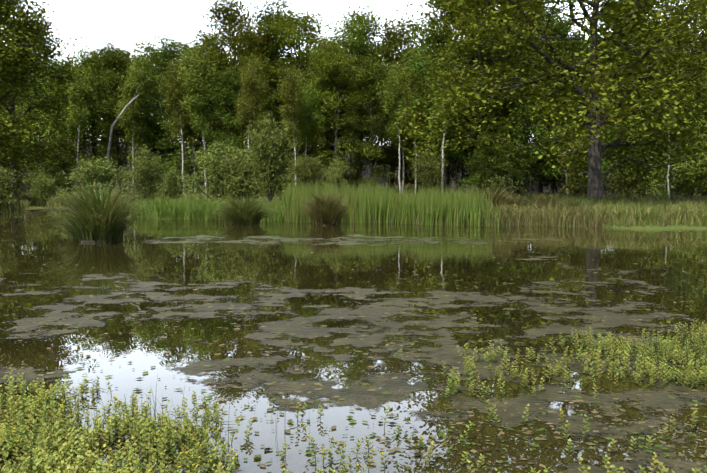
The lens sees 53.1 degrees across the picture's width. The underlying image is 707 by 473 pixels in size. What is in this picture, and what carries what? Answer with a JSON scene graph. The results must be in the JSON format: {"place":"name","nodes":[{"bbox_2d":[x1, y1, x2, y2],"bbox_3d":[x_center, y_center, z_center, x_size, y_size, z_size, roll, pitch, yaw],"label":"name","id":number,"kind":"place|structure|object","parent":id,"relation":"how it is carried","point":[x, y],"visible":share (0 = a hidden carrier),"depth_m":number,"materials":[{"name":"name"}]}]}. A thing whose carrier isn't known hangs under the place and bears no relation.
{"place":"outdoors","nodes":[
{"label":"outdoors","id":0,"kind":"place"},
{"bbox_2d":[1,0,704,145],"label":"sky","id":1,"kind":"structure","parent":0,"point":[117,22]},
{"bbox_2d":[0,210,706,472],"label":"water","id":2,"kind":"structure","parent":0,"point":[663,251],"depth_m":9.06,"materials":[{"name":"liquid"}]},
{"bbox_2d":[0,166,24,220],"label":"shrub","id":3,"kind":"object","parent":2,"relation":"in","point":[5,193],"visible":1,"depth_m":36.21,"materials":[{"name":"green plant"}]},
{"bbox_2d":[25,206,67,211],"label":"ground","id":4,"kind":"structure","parent":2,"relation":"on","point":[42,209],"depth_m":53.65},
{"bbox_2d":[46,213,78,238],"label":"tussock","id":5,"kind":"object","parent":2,"relation":"in","point":[71,233],"visible":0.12,"depth_m":23.56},
{"bbox_2d":[23,177,174,242],"bbox_3d":[-8.151,-0.767,22.367,5.002,2.308,6.357,-2,5,-29],"label":"tussock","id":6,"kind":"object","parent":2,"relation":"in","point":[95,218],"visible":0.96,"depth_m":21.73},
{"bbox_2d":[199,195,290,224],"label":"tussock","id":7,"kind":"object","parent":2,"relation":"in","point":[247,212],"visible":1,"depth_m":32.12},
{"bbox_2d":[288,189,371,224],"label":"tussock","id":8,"kind":"object","parent":2,"relation":"in","point":[320,211],"visible":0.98,"depth_m":31.69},
{"bbox_2d":[0,227,706,472],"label":"algae mats","id":9,"kind":"object","parent":2,"relation":"on","point":[446,353],"visible":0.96,"depth_m":7.62,"materials":[{"name":"plant"}]},
{"bbox_2d":[10,264,706,471],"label":"plants","id":10,"kind":"object","parent":9,"relation":"on","point":[155,403],"visible":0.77,"depth_m":5.00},
{"bbox_2d":[0,318,706,472],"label":"marsh plants","id":11,"kind":"object","parent":2,"relation":"on","point":[16,441],"visible":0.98,"depth_m":4.80,"materials":[{"name":"plant"}]},
{"bbox_2d":[0,252,706,472],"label":"floating leaves","id":12,"kind":"object","parent":2,"relation":"on","point":[439,435],"visible":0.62,"depth_m":5.38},
{"bbox_2d":[1,143,706,229],"bbox_3d":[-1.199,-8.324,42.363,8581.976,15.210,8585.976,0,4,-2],"label":"ground","id":13,"kind":"structure","parent":0,"point":[534,189],"depth_m":109.17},
{"bbox_2d":[1,161,33,193],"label":"bush","id":14,"kind":"object","parent":13,"relation":"on","point":[21,174],"visible":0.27,"depth_m":73.26,"materials":[{"name":"green plant"}]},
{"bbox_2d":[0,105,57,190],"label":"bush","id":15,"kind":"object","parent":13,"relation":"on","point":[17,111],"visible":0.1,"depth_m":73.53,"materials":[{"name":"green plant"}]},
{"bbox_2d":[0,0,60,193],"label":"tree","id":16,"kind":"object","parent":13,"relation":"on","point":[19,54],"visible":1,"depth_m":47.39,"materials":[{"name":"green plant"}]},
{"bbox_2d":[1,19,64,179],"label":"tree","id":17,"kind":"object","parent":13,"relation":"on","point":[51,38],"visible":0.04,"depth_m":92.78,"materials":[{"name":"green plant"}]},
{"bbox_2d":[24,173,62,206],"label":"shrub","id":18,"kind":"object","parent":13,"relation":"on","point":[43,193],"visible":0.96,"depth_m":60.52,"materials":[{"name":"green plant"}]},
{"bbox_2d":[0,0,94,201],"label":"tree","id":19,"kind":"object","parent":13,"relation":"on","point":[52,153],"visible":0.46,"depth_m":64.14,"materials":[{"name":"green plant"}]},
{"bbox_2d":[29,161,67,191],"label":"bush","id":20,"kind":"object","parent":13,"relation":"on","point":[54,170],"visible":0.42,"depth_m":72.31,"materials":[{"name":"green plant"}]},
{"bbox_2d":[3,57,95,192],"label":"tree","id":21,"kind":"object","parent":13,"relation":"on","point":[55,126],"visible":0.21,"depth_m":80.09,"materials":[{"name":"green plant"}]},
{"bbox_2d":[34,133,81,193],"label":"bush","id":22,"kind":"object","parent":13,"relation":"on","point":[72,152],"visible":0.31,"depth_m":75.92,"materials":[{"name":"green plant"}]},
{"bbox_2d":[46,58,86,193],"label":"tree","id":23,"kind":"object","parent":13,"relation":"on","point":[70,130],"visible":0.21,"depth_m":81.36,"materials":[{"name":"green plant"}]},
{"bbox_2d":[60,65,98,192],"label":"tree","id":24,"kind":"object","parent":13,"relation":"on","point":[82,108],"visible":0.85,"depth_m":77.85,"materials":[{"name":"green plant"}]},
{"bbox_2d":[49,44,131,176],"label":"tree","id":25,"kind":"object","parent":13,"relation":"on","point":[91,62],"visible":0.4,"depth_m":82.62,"materials":[{"name":"green plant"}]},
{"bbox_2d":[55,156,139,201],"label":"shrub","id":26,"kind":"object","parent":13,"relation":"on","point":[98,172],"visible":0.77,"depth_m":44.69,"materials":[{"name":"green plant"}]},
{"bbox_2d":[94,63,140,192],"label":"tree","id":27,"kind":"object","parent":13,"relation":"on","point":[126,147],"visible":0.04,"depth_m":86.13,"materials":[{"name":"green plant"}]},
{"bbox_2d":[84,41,158,192],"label":"tree","id":28,"kind":"object","parent":13,"relation":"on","point":[115,56],"visible":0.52,"depth_m":79.82,"materials":[{"name":"green plant"}]},
{"bbox_2d":[105,88,139,168],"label":"leaning birch","id":29,"kind":"object","parent":13,"relation":"on","point":[110,136],"visible":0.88,"depth_m":70.43,"materials":[{"name":"grey plant"}]},
{"bbox_2d":[113,62,154,192],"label":"tree","id":30,"kind":"object","parent":13,"relation":"on","point":[132,84],"visible":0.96,"depth_m":75.73,"materials":[{"name":"green plant"}]},
{"bbox_2d":[115,50,166,170],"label":"birch tree","id":31,"kind":"object","parent":13,"relation":"on","point":[144,120],"visible":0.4,"depth_m":77.79,"materials":[{"name":"green plant"}]},
{"bbox_2d":[121,144,172,202],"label":"shrub","id":32,"kind":"object","parent":13,"relation":"on","point":[144,175],"visible":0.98,"depth_m":45.00,"materials":[{"name":"green plant"}]},
{"bbox_2d":[130,36,179,190],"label":"tree","id":33,"kind":"object","parent":13,"relation":"on","point":[142,47],"visible":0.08,"depth_m":99.01,"materials":[{"name":"green plant"}]},
{"bbox_2d":[134,115,181,190],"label":"bush","id":34,"kind":"object","parent":13,"relation":"on","point":[160,152],"visible":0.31,"depth_m":80.03,"materials":[{"name":"green plant"}]},
{"bbox_2d":[121,32,197,186],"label":"tree","id":35,"kind":"object","parent":13,"relation":"on","point":[161,56],"visible":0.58,"depth_m":77.48,"materials":[{"name":"green plant"}]},
{"bbox_2d":[154,166,187,199],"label":"shrub","id":36,"kind":"object","parent":13,"relation":"on","point":[172,186],"visible":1,"depth_m":49.08,"materials":[{"name":"green plant"}]},
{"bbox_2d":[155,52,196,194],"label":"birch tree","id":37,"kind":"object","parent":13,"relation":"on","point":[177,86],"visible":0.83,"depth_m":68.40,"materials":[{"name":"green plant"}]},
{"bbox_2d":[172,40,204,191],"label":"tree","id":38,"kind":"object","parent":13,"relation":"on","point":[187,126],"visible":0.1,"depth_m":71.36,"materials":[{"name":"green plant"}]},
{"bbox_2d":[153,99,226,190],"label":"bush","id":39,"kind":"object","parent":13,"relation":"on","point":[174,138],"visible":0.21,"depth_m":72.77,"materials":[{"name":"green plant"}]},
{"bbox_2d":[177,44,217,192],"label":"birch tree","id":40,"kind":"object","parent":13,"relation":"on","point":[193,92],"visible":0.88,"depth_m":63.80,"materials":[{"name":"green plant"}]},
{"bbox_2d":[190,28,237,147],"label":"tree","id":41,"kind":"object","parent":13,"relation":"on","point":[213,47],"visible":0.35,"depth_m":68.69,"materials":[{"name":"green plant"}]},
{"bbox_2d":[175,140,257,202],"bbox_3d":[-8.145,-3.601,42.361,4.980,4.409,4.562,-4,5,-42],"label":"shrub","id":42,"kind":"object","parent":13,"relation":"on","point":[215,171],"visible":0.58,"depth_m":42.03,"materials":[{"name":"green plant"}]},
{"bbox_2d":[193,65,250,194],"bbox_3d":[-11.650,-9.486,64.815,5.801,12.214,6.259,2,4,23],"label":"tree","id":43,"kind":"object","parent":13,"relation":"on","point":[226,85],"visible":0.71,"depth_m":64.03,"materials":[{"name":"green plant"}]},
{"bbox_2d":[167,0,285,166],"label":"tree","id":44,"kind":"object","parent":13,"relation":"on","point":[229,40],"visible":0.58,"depth_m":68.88,"materials":[{"name":"green plant"}]},
{"bbox_2d":[208,135,258,190],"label":"bush","id":45,"kind":"object","parent":13,"relation":"on","point":[244,147],"visible":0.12,"depth_m":64.46,"materials":[{"name":"green plant"}]},
{"bbox_2d":[215,150,265,203],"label":"shrub","id":46,"kind":"object","parent":13,"relation":"on","point":[242,185],"visible":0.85,"depth_m":40.14,"materials":[{"name":"green plant"}]},
{"bbox_2d":[234,52,265,158],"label":"birch tree","id":47,"kind":"object","parent":13,"relation":"on","point":[249,83],"visible":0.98,"depth_m":60.51,"materials":[{"name":"green plant"}]},
{"bbox_2d":[235,55,280,191],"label":"tree","id":48,"kind":"object","parent":13,"relation":"on","point":[261,99],"visible":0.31,"depth_m":64.45,"materials":[{"name":"green plant"}]},
{"bbox_2d":[233,103,296,187],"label":"bush","id":49,"kind":"object","parent":13,"relation":"on","point":[273,111],"visible":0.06,"depth_m":68.19,"materials":[{"name":"green plant"}]},
{"bbox_2d":[244,144,288,196],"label":"bush","id":50,"kind":"object","parent":13,"relation":"on","point":[264,188],"visible":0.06,"depth_m":63.85,"materials":[{"name":"green plant"}]},
{"bbox_2d":[242,110,297,205],"bbox_3d":[-5.402,-4.769,44.545,3.872,6.312,3.902,0,4,-4],"label":"shrub","id":51,"kind":"object","parent":13,"relation":"on","point":[270,171],"visible":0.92,"depth_m":44.05,"materials":[{"name":"green plant"}]},
{"bbox_2d":[229,0,314,134],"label":"tree","id":52,"kind":"object","parent":13,"relation":"on","point":[264,18],"visible":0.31,"depth_m":71.10,"materials":[{"name":"green plant"}]},
{"bbox_2d":[276,58,306,187],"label":"tree","id":53,"kind":"object","parent":13,"relation":"on","point":[289,84],"visible":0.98,"depth_m":59.64,"materials":[{"name":"green plant"}]},
{"bbox_2d":[279,153,312,192],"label":"bush","id":54,"kind":"object","parent":13,"relation":"on","point":[288,169],"visible":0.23,"depth_m":63.52,"materials":[{"name":"green plant"}]},
{"bbox_2d":[279,69,318,156],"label":"tree","id":55,"kind":"object","parent":13,"relation":"on","point":[298,147],"visible":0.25,"depth_m":63.98,"materials":[{"name":"green plant"}]},
{"bbox_2d":[244,4,356,186],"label":"tree","id":56,"kind":"object","parent":13,"relation":"on","point":[290,33],"visible":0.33,"depth_m":68.46,"materials":[{"name":"green plant"}]},
{"bbox_2d":[275,119,331,191],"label":"bush","id":57,"kind":"object","parent":13,"relation":"on","point":[304,151],"visible":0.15,"depth_m":67.70,"materials":[{"name":"green plant"}]},
{"bbox_2d":[282,153,330,196],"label":"shrub","id":58,"kind":"object","parent":13,"relation":"on","point":[312,170],"visible":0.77,"depth_m":51.17,"materials":[{"name":"green plant"}]},
{"bbox_2d":[294,75,325,179],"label":"tree","id":59,"kind":"object","parent":13,"relation":"on","point":[311,105],"visible":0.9,"depth_m":62.22,"materials":[{"name":"green plant"}]},
{"bbox_2d":[302,30,358,183],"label":"birch tree","id":60,"kind":"object","parent":13,"relation":"on","point":[327,49],"visible":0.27,"depth_m":65.40,"materials":[{"name":"green plant"}]},
{"bbox_2d":[322,158,351,194],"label":"shrub","id":61,"kind":"object","parent":13,"relation":"on","point":[337,173],"visible":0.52,"depth_m":40.56,"materials":[{"name":"green plant"}]},
{"bbox_2d":[295,48,381,184],"bbox_3d":[-1.261,-10.140,64.167,8.651,13.683,8.371,1,4,11],"label":"tree","id":62,"kind":"object","parent":13,"relation":"on","point":[337,70],"visible":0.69,"depth_m":63.44,"materials":[{"name":"green plant"}]},
{"bbox_2d":[314,37,376,189],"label":"tree","id":63,"kind":"object","parent":13,"relation":"on","point":[348,177],"visible":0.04,"depth_m":73.10,"materials":[{"name":"green plant"}]},
{"bbox_2d":[1,170,706,228],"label":"bank vegetation","id":64,"kind":"object","parent":13,"relation":"on","point":[442,208],"visible":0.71,"depth_m":33.52,"materials":[{"name":"plant"}]},
{"bbox_2d":[307,0,413,190],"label":"tree","id":65,"kind":"object","parent":13,"relation":"on","point":[356,23],"visible":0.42,"depth_m":67.15,"materials":[{"name":"green plant"}]},
{"bbox_2d":[339,55,402,192],"bbox_3d":[1.441,-9.717,63.037,5.638,13.056,5.981,-1,4,-10],"label":"tree","id":66,"kind":"object","parent":13,"relation":"on","point":[361,114],"visible":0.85,"depth_m":62.88,"materials":[{"name":"green plant"}]},
{"bbox_2d":[342,14,433,193],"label":"tree","id":67,"kind":"object","parent":13,"relation":"on","point":[400,41],"visible":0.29,"depth_m":68.70,"materials":[{"name":"green plant"}]},
{"bbox_2d":[376,60,417,192],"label":"tree","id":68,"kind":"object","parent":13,"relation":"on","point":[392,96],"visible":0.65,"depth_m":60.50,"materials":[{"name":"green plant"}]},
{"bbox_2d":[378,64,418,190],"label":"tree","id":69,"kind":"object","parent":13,"relation":"on","point":[407,140],"visible":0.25,"depth_m":63.19,"materials":[{"name":"green plant"}]},
{"bbox_2d":[387,122,424,188],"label":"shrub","id":70,"kind":"object","parent":13,"relation":"on","point":[407,177],"visible":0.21,"depth_m":68.42,"materials":[{"name":"green plant"}]},
{"bbox_2d":[395,62,426,188],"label":"tree","id":71,"kind":"object","parent":13,"relation":"on","point":[411,89],"visible":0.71,"depth_m":57.80,"materials":[{"name":"green plant"}]},
{"bbox_2d":[401,40,433,193],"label":"tree","id":72,"kind":"object","parent":13,"relation":"on","point":[413,53],"visible":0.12,"depth_m":64.81,"materials":[{"name":"green plant"}]},
{"bbox_2d":[401,142,441,192],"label":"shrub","id":73,"kind":"object","parent":13,"relation":"on","point":[417,189],"visible":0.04,"depth_m":64.34,"materials":[{"name":"green plant"}]},
{"bbox_2d":[406,149,448,194],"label":"shrub","id":74,"kind":"object","parent":13,"relation":"on","point":[427,171],"visible":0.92,"depth_m":54.58,"materials":[{"name":"green plant"}]},
{"bbox_2d":[419,39,469,173],"bbox_3d":[7.323,-9.232,56.438,4.065,13.060,5.628,1,4,20],"label":"tree","id":75,"kind":"object","parent":13,"relation":"on","point":[449,132],"visible":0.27,"depth_m":56.03,"materials":[{"name":"green plant"}]},
{"bbox_2d":[394,0,501,194],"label":"tree","id":76,"kind":"object","parent":13,"relation":"on","point":[447,168],"visible":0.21,"depth_m":58.33,"materials":[{"name":"green plant"}]},
{"bbox_2d":[429,41,471,191],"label":"tree","id":77,"kind":"object","parent":13,"relation":"on","point":[441,91],"visible":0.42,"depth_m":54.60,"materials":[{"name":"green plant"}]},
{"bbox_2d":[430,116,490,191],"bbox_3d":[9.242,-7.323,59.766,6.626,8.646,5.484,3,5,40],"label":"bush","id":78,"kind":"object","parent":13,"relation":"on","point":[453,173],"visible":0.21,"depth_m":59.90,"materials":[{"name":"green plant"}]},
{"bbox_2d":[392,0,558,189],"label":"tree","id":79,"kind":"object","parent":13,"relation":"on","point":[460,25],"visible":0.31,"depth_m":56.10,"materials":[{"name":"green plant"}]},
{"bbox_2d":[455,134,506,191],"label":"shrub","id":80,"kind":"object","parent":13,"relation":"on","point":[479,157],"visible":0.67,"depth_m":55.30,"materials":[{"name":"green plant"}]},
{"bbox_2d":[445,3,522,194],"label":"tree","id":81,"kind":"object","parent":13,"relation":"on","point":[495,92],"visible":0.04,"depth_m":66.88,"materials":[{"name":"green plant"}]},
{"bbox_2d":[463,14,508,135],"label":"tree","id":82,"kind":"object","parent":13,"relation":"on","point":[490,64],"visible":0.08,"depth_m":63.01,"materials":[{"name":"green plant"}]},
{"bbox_2d":[464,155,531,196],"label":"shrub","id":83,"kind":"object","parent":13,"relation":"on","point":[498,185],"visible":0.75,"depth_m":55.34,"materials":[{"name":"green plant"}]},
{"bbox_2d":[468,184,533,208],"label":"tussock","id":84,"kind":"object","parent":13,"relation":"on","point":[498,197],"visible":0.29,"depth_m":33.70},
{"bbox_2d":[470,115,533,191],"bbox_3d":[12.014,-6.375,57.474,4.935,7.311,6.374,0,4,-4],"label":"bush","id":85,"kind":"object","parent":13,"relation":"on","point":[508,154],"visible":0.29,"depth_m":56.29,"materials":[{"name":"green plant"}]},
{"bbox_2d":[494,103,565,193],"bbox_3d":[14.026,-6.747,56.367,6.054,7.898,5.009,1,4,7],"label":"bush","id":86,"kind":"object","parent":13,"relation":"on","point":[523,138],"visible":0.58,"depth_m":56.08,"materials":[{"name":"green plant"}]},
{"bbox_2d":[480,0,588,194],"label":"tree","id":87,"kind":"object","parent":13,"relation":"on","point":[549,9],"visible":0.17,"depth_m":60.75,"materials":[{"name":"green plant"}]},
{"bbox_2d":[523,191,566,209],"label":"tussock","id":88,"kind":"object","parent":13,"relation":"on","point":[551,201],"visible":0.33,"depth_m":33.38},
{"bbox_2d":[384,0,706,201],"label":"tree","id":89,"kind":"object","parent":13,"relation":"on","point":[597,118],"visible":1,"depth_m":37.69,"materials":[{"name":"green plant"}]},
{"bbox_2d":[522,82,580,194],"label":"tree","id":90,"kind":"object","parent":13,"relation":"on","point":[554,180],"visible":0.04,"depth_m":59.27,"materials":[{"name":"green plant"}]},
{"bbox_2d":[536,5,577,194],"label":"tree","id":91,"kind":"object","parent":13,"relation":"on","point":[540,188],"visible":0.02,"depth_m":84.55,"materials":[{"name":"green plant"}]},
{"bbox_2d":[533,11,586,194],"bbox_3d":[19.361,-11.979,65.888,6.332,17.156,4.696,-1,4,-19],"label":"tree","id":92,"kind":"object","parent":13,"relation":"on","point":[553,189],"visible":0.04,"depth_m":64.89,"materials":[{"name":"green plant"}]},
{"bbox_2d":[531,122,606,195],"bbox_3d":[16.885,-5.977,56.158,4.645,6.881,5.999,-3,5,-35],"label":"bush","id":93,"kind":"object","parent":13,"relation":"on","point":[559,151],"visible":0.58,"depth_m":55.71,"materials":[{"name":"green plant"}]},
{"bbox_2d":[535,33,611,195],"bbox_3d":[19.192,-10.518,61.997,7.524,14.683,6.973,4,6,44],"label":"tree","id":94,"kind":"object","parent":13,"relation":"on","point":[571,44],"visible":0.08,"depth_m":61.33,"materials":[{"name":"green plant"}]},
{"bbox_2d":[553,195,597,210],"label":"tussock","id":95,"kind":"object","parent":13,"relation":"on","point":[569,202],"visible":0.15,"depth_m":32.35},
{"bbox_2d":[573,156,603,194],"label":"shrub","id":96,"kind":"object","parent":13,"relation":"on","point":[586,169],"visible":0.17,"depth_m":57.67,"materials":[{"name":"green plant"}]},
{"bbox_2d":[562,105,616,182],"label":"bush","id":97,"kind":"object","parent":13,"relation":"on","point":[602,163],"visible":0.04,"depth_m":59.00,"materials":[{"name":"green plant"}]},
{"bbox_2d":[601,72,627,194],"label":"tree","id":98,"kind":"object","parent":13,"relation":"on","point":[607,160],"visible":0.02,"depth_m":63.76,"materials":[{"name":"green plant"}]},
{"bbox_2d":[602,171,649,196],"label":"shrub","id":99,"kind":"object","parent":13,"relation":"on","point":[619,186],"visible":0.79,"depth_m":58.00,"materials":[{"name":"green plant"}]},
{"bbox_2d":[604,118,655,196],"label":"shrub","id":100,"kind":"object","parent":13,"relation":"on","point":[625,168],"visible":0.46,"depth_m":58.17,"materials":[{"name":"green plant"}]},
{"bbox_2d":[582,0,679,165],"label":"tree","id":101,"kind":"object","parent":13,"relation":"on","point":[630,54],"visible":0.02,"depth_m":66.55,"materials":[{"name":"green plant"}]},
{"bbox_2d":[574,0,692,193],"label":"tree","id":102,"kind":"object","parent":13,"relation":"on","point":[626,51],"visible":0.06,"depth_m":65.04,"materials":[{"name":"green plant"}]},
{"bbox_2d":[614,94,699,195],"bbox_3d":[25.564,-7.389,59.871,6.360,9.422,8.215,0,4,1],"label":"bush","id":103,"kind":"object","parent":13,"relation":"on","point":[641,181],"visible":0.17,"depth_m":59.10,"materials":[{"name":"green plant"}]},
{"bbox_2d":[608,22,706,194],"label":"tree","id":104,"kind":"object","parent":13,"relation":"on","point":[686,73],"visible":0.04,"depth_m":68.82,"materials":[{"name":"green plant"}]},
{"bbox_2d":[636,30,681,197],"bbox_3d":[25.891,-10.537,60.382,4.406,15.023,4.412,-1,4,-16],"label":"tree","id":105,"kind":"object","parent":13,"relation":"on","point":[652,72],"visible":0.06,"depth_m":59.95,"materials":[{"name":"green plant"}]},
{"bbox_2d":[639,135,696,195],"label":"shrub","id":106,"kind":"object","parent":13,"relation":"on","point":[662,185],"visible":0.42,"depth_m":56.33,"materials":[{"name":"green plant"}]},
{"bbox_2d":[651,65,687,196],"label":"tree","id":107,"kind":"object","parent":13,"relation":"on","point":[669,124],"visible":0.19,"depth_m":55.41,"materials":[{"name":"green plant"}]},
{"bbox_2d":[650,43,688,196],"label":"tree","id":108,"kind":"object","parent":13,"relation":"on","point":[678,95],"visible":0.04,"depth_m":56.61,"materials":[{"name":"green plant"}]},
{"bbox_2d":[633,0,706,196],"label":"tree","id":109,"kind":"object","parent":13,"relation":"on","point":[691,31],"visible":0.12,"depth_m":59.41,"materials":[{"name":"green plant"}]},
{"bbox_2d":[650,41,698,193],"bbox_3d":[26.572,-9.550,58.550,3.650,13.335,4.922,3,5,36],"label":"tree","id":110,"kind":"object","parent":13,"relation":"on","point":[681,87],"visible":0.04,"depth_m":57.48,"materials":[{"name":"green plant"}]},
{"bbox_2d":[648,99,706,198],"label":"bush","id":111,"kind":"object","parent":13,"relation":"on","point":[697,123],"visible":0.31,"depth_m":57.47,"materials":[{"name":"green plant"}]},
{"bbox_2d":[672,132,706,198],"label":"shrub","id":112,"kind":"object","parent":13,"relation":"on","point":[699,162],"visible":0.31,"depth_m":57.19,"materials":[{"name":"green plant"}]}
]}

